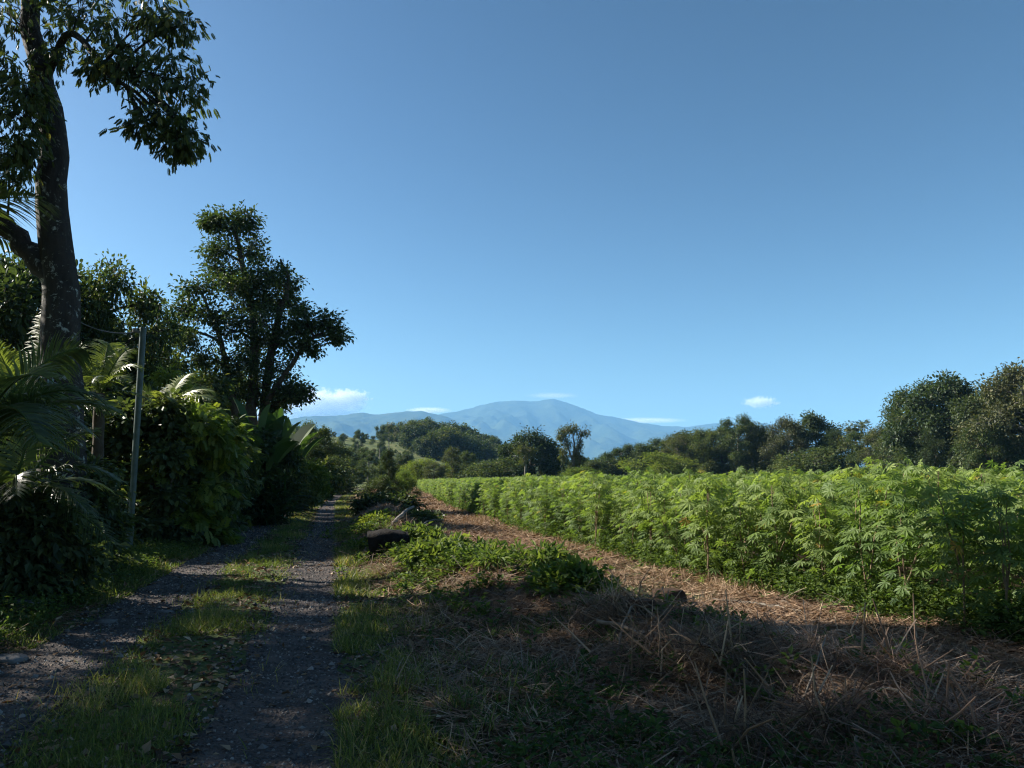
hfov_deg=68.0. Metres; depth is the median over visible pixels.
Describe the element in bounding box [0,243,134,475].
hedge tree
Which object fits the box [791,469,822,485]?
cassava plant
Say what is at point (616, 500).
cassava plant
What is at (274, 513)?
strap leaved plant
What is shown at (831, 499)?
cassava plant
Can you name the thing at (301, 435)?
banana plant
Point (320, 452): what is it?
tree
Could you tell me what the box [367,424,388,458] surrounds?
tree
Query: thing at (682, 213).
sky
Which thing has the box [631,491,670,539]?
cassava plant
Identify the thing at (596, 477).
cassava plant
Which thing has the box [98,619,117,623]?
stone
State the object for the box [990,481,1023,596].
cassava plant
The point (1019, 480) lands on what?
cassava plant
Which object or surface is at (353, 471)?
hedge shrub
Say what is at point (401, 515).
fallen log
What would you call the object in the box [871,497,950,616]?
cassava plant
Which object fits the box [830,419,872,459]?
treeline tree
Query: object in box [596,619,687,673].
dead branch
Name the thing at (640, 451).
treeline tree
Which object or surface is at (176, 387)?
palm
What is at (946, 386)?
treeline tree
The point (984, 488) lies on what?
cassava plant
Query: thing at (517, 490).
cassava plant
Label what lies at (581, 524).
cassava plant
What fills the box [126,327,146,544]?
post
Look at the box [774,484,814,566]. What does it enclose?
cassava plant
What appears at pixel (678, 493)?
cassava plant
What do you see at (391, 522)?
brush heap
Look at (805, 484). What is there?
cassava plant
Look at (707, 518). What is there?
cassava plant
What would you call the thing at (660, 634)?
dead branch
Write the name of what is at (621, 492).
cassava plant
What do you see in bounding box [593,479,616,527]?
cassava plant
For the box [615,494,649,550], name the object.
cassava plant
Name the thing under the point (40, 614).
weeds
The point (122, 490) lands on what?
hedge shrub
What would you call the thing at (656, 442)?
treeline tree
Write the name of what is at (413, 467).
bush
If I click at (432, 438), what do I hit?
woodland
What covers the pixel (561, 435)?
slender tree
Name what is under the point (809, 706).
brush heap
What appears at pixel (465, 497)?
cassava plant
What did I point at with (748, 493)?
cassava plant
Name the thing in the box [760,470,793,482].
cassava plant
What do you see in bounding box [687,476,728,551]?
cassava plant
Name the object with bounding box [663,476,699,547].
cassava plant
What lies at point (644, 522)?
cassava plant
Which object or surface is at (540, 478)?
cassava plant
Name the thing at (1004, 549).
cassava plant
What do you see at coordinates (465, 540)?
vine mound
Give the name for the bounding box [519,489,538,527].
cassava plant
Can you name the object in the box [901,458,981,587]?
cassava plant
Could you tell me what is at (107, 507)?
hedge shrub
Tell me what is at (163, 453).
hedge shrub
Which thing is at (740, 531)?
cassava plant
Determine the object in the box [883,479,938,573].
cassava plant
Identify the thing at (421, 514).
vine mound
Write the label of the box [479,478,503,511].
cassava plant
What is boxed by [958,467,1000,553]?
cassava plant
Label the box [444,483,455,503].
cassava plant
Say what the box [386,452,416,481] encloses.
tree
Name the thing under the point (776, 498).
cassava plant
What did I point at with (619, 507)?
cassava plant
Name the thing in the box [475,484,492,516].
cassava plant
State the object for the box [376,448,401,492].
roadside tree
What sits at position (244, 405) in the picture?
hedge tree
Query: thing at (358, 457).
tree
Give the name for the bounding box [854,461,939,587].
cassava plant
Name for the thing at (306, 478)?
hedge shrub
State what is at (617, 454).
treeline tree
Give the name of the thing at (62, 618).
brush debris
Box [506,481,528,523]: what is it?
cassava plant
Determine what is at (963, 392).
treeline tree
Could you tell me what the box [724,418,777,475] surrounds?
treeline tree
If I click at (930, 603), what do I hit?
weeds
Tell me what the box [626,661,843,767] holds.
brush heap
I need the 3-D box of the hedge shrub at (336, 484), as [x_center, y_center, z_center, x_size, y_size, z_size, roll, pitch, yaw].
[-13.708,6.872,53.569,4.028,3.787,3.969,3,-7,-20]
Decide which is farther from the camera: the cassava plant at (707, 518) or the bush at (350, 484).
the bush at (350, 484)
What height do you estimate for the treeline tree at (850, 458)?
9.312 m
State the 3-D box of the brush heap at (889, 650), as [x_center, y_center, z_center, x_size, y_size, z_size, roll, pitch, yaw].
[2.658,1.940,5.284,1.479,0.871,1.740,-6,-9,38]
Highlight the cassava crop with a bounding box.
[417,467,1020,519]
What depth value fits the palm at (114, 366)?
13.79 m
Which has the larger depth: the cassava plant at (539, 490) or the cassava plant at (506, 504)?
the cassava plant at (506, 504)
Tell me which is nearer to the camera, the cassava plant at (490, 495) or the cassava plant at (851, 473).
the cassava plant at (851, 473)
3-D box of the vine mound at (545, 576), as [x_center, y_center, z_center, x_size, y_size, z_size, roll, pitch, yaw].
[0.682,2.439,9.160,1.334,0.906,1.278,0,-7,0]
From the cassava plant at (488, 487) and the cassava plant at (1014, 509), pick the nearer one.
the cassava plant at (1014, 509)
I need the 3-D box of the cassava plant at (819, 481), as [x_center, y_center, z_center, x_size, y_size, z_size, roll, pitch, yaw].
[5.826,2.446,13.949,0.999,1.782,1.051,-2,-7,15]
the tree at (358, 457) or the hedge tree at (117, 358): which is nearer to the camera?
the hedge tree at (117, 358)
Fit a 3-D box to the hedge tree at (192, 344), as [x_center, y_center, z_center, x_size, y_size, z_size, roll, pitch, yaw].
[-16.175,1.673,36.264,5.583,9.437,4.916,3,-8,-26]
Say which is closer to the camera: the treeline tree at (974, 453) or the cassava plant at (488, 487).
the cassava plant at (488, 487)
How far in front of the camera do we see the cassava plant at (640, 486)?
19.31 m
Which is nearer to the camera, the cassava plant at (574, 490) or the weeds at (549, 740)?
the weeds at (549, 740)
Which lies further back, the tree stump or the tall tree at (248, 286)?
the tall tree at (248, 286)
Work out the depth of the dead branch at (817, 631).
8.03 m
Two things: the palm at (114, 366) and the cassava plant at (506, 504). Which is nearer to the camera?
the palm at (114, 366)
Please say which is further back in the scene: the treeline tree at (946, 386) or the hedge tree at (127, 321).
the treeline tree at (946, 386)
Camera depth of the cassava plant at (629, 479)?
23.75 m
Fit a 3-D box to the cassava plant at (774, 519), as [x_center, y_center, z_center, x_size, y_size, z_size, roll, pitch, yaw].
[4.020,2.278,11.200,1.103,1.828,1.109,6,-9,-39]
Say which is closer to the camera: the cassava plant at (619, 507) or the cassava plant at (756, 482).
the cassava plant at (756, 482)
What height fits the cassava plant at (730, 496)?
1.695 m
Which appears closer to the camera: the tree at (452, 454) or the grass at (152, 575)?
the grass at (152, 575)
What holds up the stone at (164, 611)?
on the ground at (222, 672)
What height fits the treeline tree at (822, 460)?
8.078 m
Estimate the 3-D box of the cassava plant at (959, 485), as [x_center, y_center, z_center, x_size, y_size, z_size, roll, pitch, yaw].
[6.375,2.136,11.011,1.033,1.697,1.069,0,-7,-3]
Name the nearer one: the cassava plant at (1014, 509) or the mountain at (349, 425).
the cassava plant at (1014, 509)
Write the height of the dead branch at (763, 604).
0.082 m
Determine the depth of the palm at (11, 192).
11.36 m
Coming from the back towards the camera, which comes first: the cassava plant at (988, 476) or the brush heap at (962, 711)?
the cassava plant at (988, 476)
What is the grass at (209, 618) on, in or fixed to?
on the ground at (222, 672)
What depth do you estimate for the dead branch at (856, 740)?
4.19 m
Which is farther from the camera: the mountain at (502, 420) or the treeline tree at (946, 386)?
the mountain at (502, 420)
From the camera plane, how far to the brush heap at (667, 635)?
6.19 m
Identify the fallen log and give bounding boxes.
[392,506,413,523]
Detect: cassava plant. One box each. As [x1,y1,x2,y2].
[443,487,452,504]
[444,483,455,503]
[453,484,464,507]
[457,487,468,505]
[466,485,477,511]
[471,483,481,508]
[472,481,485,507]
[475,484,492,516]
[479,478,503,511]
[481,479,503,512]
[483,486,501,517]
[487,483,505,516]
[496,477,508,505]
[496,483,517,515]
[498,491,514,521]
[501,477,515,488]
[502,481,525,522]
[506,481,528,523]
[507,486,524,520]
[508,474,531,510]
[512,473,541,510]
[519,475,549,526]
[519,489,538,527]
[524,485,556,535]
[528,484,551,525]
[532,487,563,527]
[535,475,562,508]
[547,480,563,521]
[549,478,572,520]
[549,483,581,536]
[558,491,591,544]
[561,470,596,520]
[564,476,586,520]
[564,477,596,540]
[574,471,611,530]
[576,481,617,550]
[580,468,617,523]
[581,482,616,542]
[582,483,613,531]
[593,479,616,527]
[605,478,626,527]
[605,484,628,533]
[607,490,649,542]
[610,474,655,536]
[610,487,639,533]
[612,481,628,532]
[613,485,637,535]
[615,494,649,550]
[618,472,641,484]
[619,488,648,537]
[623,477,661,532]
[625,466,659,484]
[625,478,672,557]
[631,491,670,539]
[634,470,660,493]
[638,469,682,537]
[642,499,692,566]
[644,484,684,546]
[645,495,680,557]
[653,467,705,543]
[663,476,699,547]
[668,479,730,574]
[677,474,737,583]
[686,495,721,549]
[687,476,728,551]
[693,472,722,545]
[695,474,751,558]
[709,493,764,578]
[710,479,735,548]
[711,478,750,547]
[721,473,760,549]
[724,466,752,538]
[725,479,770,555]
[725,488,768,568]
[733,474,799,563]
[735,472,795,561]
[738,499,766,561]
[744,476,825,587]
[752,476,800,545]
[753,466,823,564]
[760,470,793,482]
[763,487,803,560]
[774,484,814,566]
[788,474,805,505]
[789,493,855,594]
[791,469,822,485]
[792,498,847,578]
[797,480,843,554]
[801,469,857,558]
[806,490,858,567]
[809,480,859,579]
[816,465,860,553]
[816,470,905,586]
[816,472,910,610]
[830,461,879,564]
[838,469,877,554]
[853,459,937,582]
[853,490,895,564]
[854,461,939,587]
[862,456,939,565]
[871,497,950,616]
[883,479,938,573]
[886,479,949,579]
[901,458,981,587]
[902,472,989,585]
[902,478,1006,628]
[916,495,991,598]
[918,479,971,575]
[921,470,951,485]
[951,472,1003,566]
[953,463,1005,571]
[955,482,1023,641]
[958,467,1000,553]
[959,482,1009,584]
[959,483,1023,595]
[961,497,1023,603]
[977,459,1023,552]
[981,495,1023,600]
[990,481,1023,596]
[994,470,1023,560]
[999,476,1023,569]
[1009,471,1023,492]
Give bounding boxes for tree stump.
[367,529,408,559]
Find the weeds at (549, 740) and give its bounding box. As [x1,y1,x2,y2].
[420,599,1023,767]
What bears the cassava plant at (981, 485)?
on the ground at (222, 672)
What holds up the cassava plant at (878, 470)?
on the ground at (222, 672)
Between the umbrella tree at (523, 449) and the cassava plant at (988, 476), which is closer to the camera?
the cassava plant at (988, 476)
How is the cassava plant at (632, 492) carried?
on the ground at (222, 672)
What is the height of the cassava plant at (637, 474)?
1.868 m
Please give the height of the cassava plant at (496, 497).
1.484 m
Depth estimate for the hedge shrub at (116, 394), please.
21.78 m
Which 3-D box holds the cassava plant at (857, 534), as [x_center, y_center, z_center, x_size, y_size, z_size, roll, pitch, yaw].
[4.424,1.944,9.369,0.958,1.709,1.008,1,-7,-12]
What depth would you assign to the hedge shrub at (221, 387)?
27.80 m
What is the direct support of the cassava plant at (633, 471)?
on the ground at (222, 672)
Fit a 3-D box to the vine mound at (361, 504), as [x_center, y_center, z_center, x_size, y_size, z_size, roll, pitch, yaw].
[-5.065,4.849,30.523,3.274,1.513,3.321,0,-7,0]
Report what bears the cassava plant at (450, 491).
on the ground at (222, 672)
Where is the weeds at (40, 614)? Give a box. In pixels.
[0,528,205,644]
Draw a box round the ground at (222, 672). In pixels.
[0,436,1023,767]
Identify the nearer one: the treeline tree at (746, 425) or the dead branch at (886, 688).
the dead branch at (886, 688)
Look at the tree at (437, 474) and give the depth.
110.86 m
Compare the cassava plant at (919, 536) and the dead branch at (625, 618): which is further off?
the cassava plant at (919, 536)
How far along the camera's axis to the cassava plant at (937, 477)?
17.99 m
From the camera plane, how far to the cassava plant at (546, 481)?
25.05 m
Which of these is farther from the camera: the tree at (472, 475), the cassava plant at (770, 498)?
the tree at (472, 475)
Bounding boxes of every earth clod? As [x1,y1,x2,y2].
[628,598,656,616]
[815,660,852,676]
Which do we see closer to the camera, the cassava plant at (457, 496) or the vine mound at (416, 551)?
the vine mound at (416, 551)
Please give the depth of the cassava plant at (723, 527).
17.50 m
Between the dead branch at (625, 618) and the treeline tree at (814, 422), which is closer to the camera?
the dead branch at (625, 618)
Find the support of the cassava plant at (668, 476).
on the ground at (222, 672)
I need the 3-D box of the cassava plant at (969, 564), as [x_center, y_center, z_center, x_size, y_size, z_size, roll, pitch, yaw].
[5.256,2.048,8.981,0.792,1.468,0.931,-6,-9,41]
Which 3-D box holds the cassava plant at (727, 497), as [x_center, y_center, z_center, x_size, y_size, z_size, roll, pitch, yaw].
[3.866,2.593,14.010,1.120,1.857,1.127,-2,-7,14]
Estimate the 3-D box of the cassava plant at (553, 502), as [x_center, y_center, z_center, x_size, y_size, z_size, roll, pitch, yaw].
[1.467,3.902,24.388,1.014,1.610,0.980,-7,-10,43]
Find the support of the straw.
on the ground at (222, 672)
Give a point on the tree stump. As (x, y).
(376, 538)
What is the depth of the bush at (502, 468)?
109.55 m
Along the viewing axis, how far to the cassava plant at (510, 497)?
25.65 m
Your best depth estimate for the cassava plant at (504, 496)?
26.78 m
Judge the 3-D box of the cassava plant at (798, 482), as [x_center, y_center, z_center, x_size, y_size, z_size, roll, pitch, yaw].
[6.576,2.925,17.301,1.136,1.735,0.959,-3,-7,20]
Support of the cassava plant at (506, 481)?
on the ground at (222, 672)
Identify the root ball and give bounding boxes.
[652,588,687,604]
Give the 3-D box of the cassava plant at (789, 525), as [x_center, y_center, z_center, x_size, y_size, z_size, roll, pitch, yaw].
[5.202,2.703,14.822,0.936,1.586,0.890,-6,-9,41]
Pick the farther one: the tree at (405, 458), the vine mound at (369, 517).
the tree at (405, 458)
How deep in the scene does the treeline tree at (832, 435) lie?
121.40 m
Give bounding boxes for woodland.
[291,416,1022,483]
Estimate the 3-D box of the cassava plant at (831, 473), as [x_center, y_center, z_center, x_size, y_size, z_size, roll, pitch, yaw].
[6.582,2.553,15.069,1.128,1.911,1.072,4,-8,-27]
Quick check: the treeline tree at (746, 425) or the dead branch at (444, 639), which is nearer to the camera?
the dead branch at (444, 639)
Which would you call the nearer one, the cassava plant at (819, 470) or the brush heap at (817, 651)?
the brush heap at (817, 651)
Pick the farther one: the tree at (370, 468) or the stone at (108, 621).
the tree at (370, 468)
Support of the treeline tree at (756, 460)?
on the ground at (222, 672)
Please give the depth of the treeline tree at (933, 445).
89.15 m
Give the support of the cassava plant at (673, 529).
on the ground at (222, 672)
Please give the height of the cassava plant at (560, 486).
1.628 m
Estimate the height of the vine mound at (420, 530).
1.047 m
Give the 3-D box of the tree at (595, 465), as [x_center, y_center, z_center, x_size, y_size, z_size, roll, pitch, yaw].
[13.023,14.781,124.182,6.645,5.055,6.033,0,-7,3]
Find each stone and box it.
[0,653,28,663]
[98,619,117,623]
[156,610,173,613]
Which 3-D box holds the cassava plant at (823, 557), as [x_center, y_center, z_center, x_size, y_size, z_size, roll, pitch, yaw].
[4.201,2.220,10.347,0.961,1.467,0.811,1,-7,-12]
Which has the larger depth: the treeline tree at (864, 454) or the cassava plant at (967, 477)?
the treeline tree at (864, 454)
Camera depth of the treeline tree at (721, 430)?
135.68 m
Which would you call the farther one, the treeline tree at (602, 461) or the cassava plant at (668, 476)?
the treeline tree at (602, 461)
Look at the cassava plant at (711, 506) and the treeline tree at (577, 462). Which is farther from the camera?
the treeline tree at (577, 462)
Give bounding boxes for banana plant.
[231,398,319,474]
[237,412,325,478]
[241,404,300,525]
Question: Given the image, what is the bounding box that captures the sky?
[0,0,1023,429]
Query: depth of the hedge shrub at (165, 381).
23.95 m
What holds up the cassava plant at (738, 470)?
on the ground at (222, 672)
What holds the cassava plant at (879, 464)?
on the ground at (222, 672)
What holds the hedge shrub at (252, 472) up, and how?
on the ground at (222, 672)
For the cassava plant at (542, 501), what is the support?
on the ground at (222, 672)
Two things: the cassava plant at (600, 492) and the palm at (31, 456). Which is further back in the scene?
the cassava plant at (600, 492)
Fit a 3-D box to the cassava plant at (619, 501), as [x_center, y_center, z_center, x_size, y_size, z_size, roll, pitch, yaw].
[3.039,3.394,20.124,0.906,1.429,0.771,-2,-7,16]
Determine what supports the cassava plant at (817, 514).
on the ground at (222, 672)
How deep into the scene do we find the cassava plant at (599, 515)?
19.22 m
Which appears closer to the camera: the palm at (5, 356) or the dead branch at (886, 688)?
the dead branch at (886, 688)
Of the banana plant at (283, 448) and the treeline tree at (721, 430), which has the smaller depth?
the banana plant at (283, 448)
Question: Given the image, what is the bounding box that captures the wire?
[81,322,134,333]
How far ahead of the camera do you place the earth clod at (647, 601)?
7.55 m
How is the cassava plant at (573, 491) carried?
on the ground at (222, 672)
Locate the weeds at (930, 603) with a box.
[432,493,1023,645]
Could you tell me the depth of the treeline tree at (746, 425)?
128.83 m
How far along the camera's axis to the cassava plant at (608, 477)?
22.05 m
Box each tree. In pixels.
[0,0,220,572]
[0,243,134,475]
[1,311,137,443]
[34,248,191,396]
[115,318,200,504]
[149,199,356,424]
[156,321,238,405]
[183,371,247,415]
[295,419,343,461]
[328,438,355,479]
[343,446,368,481]
[350,429,365,448]
[356,448,379,480]
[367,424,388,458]
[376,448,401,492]
[379,422,397,449]
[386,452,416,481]
[418,461,448,479]
[440,445,465,477]
[454,450,478,477]
[455,460,488,477]
[493,423,568,476]
[511,441,537,475]
[555,420,590,469]
[561,457,590,474]
[563,456,624,475]
[581,459,606,474]
[601,446,635,475]
[611,442,646,473]
[615,448,699,475]
[626,443,669,474]
[648,437,674,454]
[658,432,704,472]
[671,428,734,475]
[677,427,734,474]
[688,424,746,474]
[709,412,768,472]
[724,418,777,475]
[739,437,785,473]
[741,445,843,475]
[757,413,812,473]
[778,408,843,463]
[815,425,849,472]
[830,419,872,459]
[841,428,885,472]
[856,423,899,473]
[867,391,942,470]
[876,368,977,473]
[879,376,947,448]
[913,423,952,474]
[919,386,1008,462]
[940,379,1023,473]
[947,357,1023,472]
[947,421,1023,473]
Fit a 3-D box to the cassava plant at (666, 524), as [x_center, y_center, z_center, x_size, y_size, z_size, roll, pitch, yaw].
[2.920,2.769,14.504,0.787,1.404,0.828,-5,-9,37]
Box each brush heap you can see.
[358,511,413,540]
[548,562,683,642]
[553,589,765,701]
[623,589,804,704]
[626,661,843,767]
[683,643,971,767]
[738,600,941,701]
[764,593,1006,717]
[844,651,1023,767]
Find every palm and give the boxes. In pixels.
[0,179,61,274]
[0,309,118,461]
[0,330,128,463]
[0,384,125,569]
[82,339,151,463]
[87,373,216,541]
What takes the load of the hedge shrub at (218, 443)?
on the ground at (222, 672)
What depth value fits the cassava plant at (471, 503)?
34.47 m
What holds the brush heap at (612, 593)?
on the ground at (222, 672)
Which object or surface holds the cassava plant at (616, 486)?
on the ground at (222, 672)
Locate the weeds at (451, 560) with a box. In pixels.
[305,508,1023,759]
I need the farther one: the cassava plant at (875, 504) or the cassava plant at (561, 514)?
the cassava plant at (561, 514)
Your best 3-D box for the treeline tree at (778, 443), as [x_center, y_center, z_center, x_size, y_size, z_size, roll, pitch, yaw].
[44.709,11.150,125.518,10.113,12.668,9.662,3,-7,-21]
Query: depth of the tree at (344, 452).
94.72 m
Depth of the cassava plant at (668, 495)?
15.67 m
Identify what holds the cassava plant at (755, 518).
on the ground at (222, 672)
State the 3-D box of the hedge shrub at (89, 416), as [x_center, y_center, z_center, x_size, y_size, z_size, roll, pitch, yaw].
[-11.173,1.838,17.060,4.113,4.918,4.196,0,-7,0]
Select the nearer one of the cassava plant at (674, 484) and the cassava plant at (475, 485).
the cassava plant at (674, 484)
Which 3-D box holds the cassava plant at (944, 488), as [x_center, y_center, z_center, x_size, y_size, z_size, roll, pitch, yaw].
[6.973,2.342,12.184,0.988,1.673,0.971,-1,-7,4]
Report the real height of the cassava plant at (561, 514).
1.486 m
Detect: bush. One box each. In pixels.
[307,449,362,494]
[355,474,401,498]
[391,468,425,496]
[400,456,452,486]
[443,457,522,478]
[559,464,603,476]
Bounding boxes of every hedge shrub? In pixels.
[0,358,92,480]
[0,465,136,606]
[2,443,155,571]
[82,361,165,514]
[86,387,210,545]
[103,485,131,539]
[126,392,256,546]
[143,363,201,405]
[162,373,252,426]
[178,442,261,536]
[223,415,269,530]
[231,424,306,525]
[279,459,322,511]
[304,457,335,504]
[314,455,348,499]
[334,461,355,493]
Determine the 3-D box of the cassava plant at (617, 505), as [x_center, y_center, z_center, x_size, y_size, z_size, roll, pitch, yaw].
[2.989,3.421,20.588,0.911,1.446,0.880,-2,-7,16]
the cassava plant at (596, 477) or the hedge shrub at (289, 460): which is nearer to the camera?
the cassava plant at (596, 477)
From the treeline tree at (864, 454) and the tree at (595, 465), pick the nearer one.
the treeline tree at (864, 454)
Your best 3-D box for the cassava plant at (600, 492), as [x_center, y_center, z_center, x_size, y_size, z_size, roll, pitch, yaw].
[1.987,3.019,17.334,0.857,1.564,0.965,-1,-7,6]
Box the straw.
[346,489,1023,767]
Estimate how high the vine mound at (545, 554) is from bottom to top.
1.085 m
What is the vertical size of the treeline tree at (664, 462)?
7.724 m
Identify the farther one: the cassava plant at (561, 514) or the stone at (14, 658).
the cassava plant at (561, 514)
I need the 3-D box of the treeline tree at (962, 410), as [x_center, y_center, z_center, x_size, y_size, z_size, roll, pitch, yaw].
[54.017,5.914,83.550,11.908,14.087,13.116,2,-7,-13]
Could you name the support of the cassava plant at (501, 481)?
on the ground at (222, 672)
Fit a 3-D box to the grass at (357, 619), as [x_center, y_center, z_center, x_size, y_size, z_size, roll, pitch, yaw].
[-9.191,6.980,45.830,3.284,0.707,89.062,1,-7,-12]
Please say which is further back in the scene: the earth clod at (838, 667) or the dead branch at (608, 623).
the dead branch at (608, 623)
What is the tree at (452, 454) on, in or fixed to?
on the ground at (222, 672)
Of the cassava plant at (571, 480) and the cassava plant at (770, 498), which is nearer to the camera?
the cassava plant at (770, 498)
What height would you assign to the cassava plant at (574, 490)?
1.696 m
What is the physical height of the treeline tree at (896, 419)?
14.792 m
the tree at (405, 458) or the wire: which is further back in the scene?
the tree at (405, 458)
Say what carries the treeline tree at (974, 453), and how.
on the ground at (222, 672)
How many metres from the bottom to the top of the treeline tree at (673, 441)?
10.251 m
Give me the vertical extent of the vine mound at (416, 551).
0.944 m
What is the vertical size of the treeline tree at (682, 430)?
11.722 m
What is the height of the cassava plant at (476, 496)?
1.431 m
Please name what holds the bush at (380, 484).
on the ground at (222, 672)
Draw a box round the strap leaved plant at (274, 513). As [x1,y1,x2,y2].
[240,472,319,526]
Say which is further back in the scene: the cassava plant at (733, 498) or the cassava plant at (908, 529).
the cassava plant at (733, 498)
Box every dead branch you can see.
[424,519,443,523]
[427,638,461,651]
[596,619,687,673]
[615,604,671,658]
[657,606,660,667]
[712,598,802,611]
[768,626,868,640]
[801,636,825,703]
[808,630,817,656]
[854,736,858,761]
[869,687,912,699]
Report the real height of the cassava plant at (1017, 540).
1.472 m
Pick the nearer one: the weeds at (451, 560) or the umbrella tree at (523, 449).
the weeds at (451, 560)
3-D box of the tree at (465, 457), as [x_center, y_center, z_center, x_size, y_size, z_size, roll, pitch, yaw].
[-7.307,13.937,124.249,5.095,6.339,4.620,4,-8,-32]
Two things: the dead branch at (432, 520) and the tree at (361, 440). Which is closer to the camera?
the dead branch at (432, 520)
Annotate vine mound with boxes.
[346,510,392,529]
[348,486,427,515]
[387,535,466,576]
[388,520,470,542]
[397,504,446,523]
[424,534,576,580]
[431,530,506,552]
[514,547,618,601]
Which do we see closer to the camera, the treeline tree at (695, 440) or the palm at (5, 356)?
the palm at (5, 356)
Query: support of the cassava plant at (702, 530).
on the ground at (222, 672)
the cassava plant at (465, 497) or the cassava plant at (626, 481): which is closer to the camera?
the cassava plant at (626, 481)
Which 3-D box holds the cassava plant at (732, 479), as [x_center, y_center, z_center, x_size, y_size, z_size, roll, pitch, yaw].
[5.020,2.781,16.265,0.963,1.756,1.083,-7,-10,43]
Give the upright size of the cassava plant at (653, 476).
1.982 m
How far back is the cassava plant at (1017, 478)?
14.60 m
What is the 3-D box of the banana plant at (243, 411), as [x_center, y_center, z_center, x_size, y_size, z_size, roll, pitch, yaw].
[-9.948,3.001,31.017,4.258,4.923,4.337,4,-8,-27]
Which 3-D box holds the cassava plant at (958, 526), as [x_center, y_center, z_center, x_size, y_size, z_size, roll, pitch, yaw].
[4.609,1.783,7.844,0.883,1.612,0.994,-7,-10,43]
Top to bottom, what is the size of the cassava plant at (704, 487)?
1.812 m
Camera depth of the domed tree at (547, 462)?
117.80 m
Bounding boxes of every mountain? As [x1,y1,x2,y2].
[290,411,523,457]
[438,399,938,466]
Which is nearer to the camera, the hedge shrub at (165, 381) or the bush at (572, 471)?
the hedge shrub at (165, 381)
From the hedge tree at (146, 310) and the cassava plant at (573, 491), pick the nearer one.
the cassava plant at (573, 491)
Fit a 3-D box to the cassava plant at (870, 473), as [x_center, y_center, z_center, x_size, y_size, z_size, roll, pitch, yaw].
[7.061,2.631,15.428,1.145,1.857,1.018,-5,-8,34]
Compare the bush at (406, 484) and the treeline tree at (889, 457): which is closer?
the bush at (406, 484)
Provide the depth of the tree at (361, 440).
229.06 m
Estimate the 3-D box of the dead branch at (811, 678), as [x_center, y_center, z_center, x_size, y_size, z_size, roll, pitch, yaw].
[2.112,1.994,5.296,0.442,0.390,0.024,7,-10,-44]
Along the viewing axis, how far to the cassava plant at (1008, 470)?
15.47 m
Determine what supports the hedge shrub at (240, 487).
on the ground at (222, 672)
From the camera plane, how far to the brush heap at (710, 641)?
5.80 m
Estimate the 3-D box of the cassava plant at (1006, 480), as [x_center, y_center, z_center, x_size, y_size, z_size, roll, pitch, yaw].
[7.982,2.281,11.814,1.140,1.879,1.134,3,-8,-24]
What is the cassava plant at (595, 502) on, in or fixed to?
on the ground at (222, 672)
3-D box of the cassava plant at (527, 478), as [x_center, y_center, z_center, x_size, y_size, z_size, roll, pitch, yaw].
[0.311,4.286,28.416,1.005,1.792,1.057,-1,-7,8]
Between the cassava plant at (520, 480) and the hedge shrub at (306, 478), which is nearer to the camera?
the cassava plant at (520, 480)
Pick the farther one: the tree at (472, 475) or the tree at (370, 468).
the tree at (472, 475)
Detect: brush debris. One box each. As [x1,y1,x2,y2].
[0,542,216,665]
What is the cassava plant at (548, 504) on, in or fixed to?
on the ground at (222, 672)
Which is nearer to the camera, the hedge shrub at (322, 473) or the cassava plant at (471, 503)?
the cassava plant at (471, 503)
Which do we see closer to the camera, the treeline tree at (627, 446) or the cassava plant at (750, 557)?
the cassava plant at (750, 557)
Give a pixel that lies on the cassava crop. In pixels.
(431, 486)
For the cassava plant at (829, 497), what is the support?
on the ground at (222, 672)
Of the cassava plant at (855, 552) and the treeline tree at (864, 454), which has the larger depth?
the treeline tree at (864, 454)
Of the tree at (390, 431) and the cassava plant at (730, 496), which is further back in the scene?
the tree at (390, 431)
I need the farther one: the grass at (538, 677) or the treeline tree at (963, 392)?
the treeline tree at (963, 392)
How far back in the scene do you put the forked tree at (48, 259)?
11.90 m
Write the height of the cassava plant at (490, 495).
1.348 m
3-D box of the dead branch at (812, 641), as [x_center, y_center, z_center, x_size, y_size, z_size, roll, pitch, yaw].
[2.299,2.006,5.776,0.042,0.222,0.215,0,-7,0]
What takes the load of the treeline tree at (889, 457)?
on the ground at (222, 672)
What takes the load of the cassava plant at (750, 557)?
on the ground at (222, 672)
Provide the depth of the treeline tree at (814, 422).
126.57 m
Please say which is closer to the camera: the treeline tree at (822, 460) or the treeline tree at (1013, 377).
the treeline tree at (1013, 377)
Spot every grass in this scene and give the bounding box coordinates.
[0,494,337,767]
[0,536,217,649]
[259,502,1023,767]
[312,490,661,767]
[364,590,1020,767]

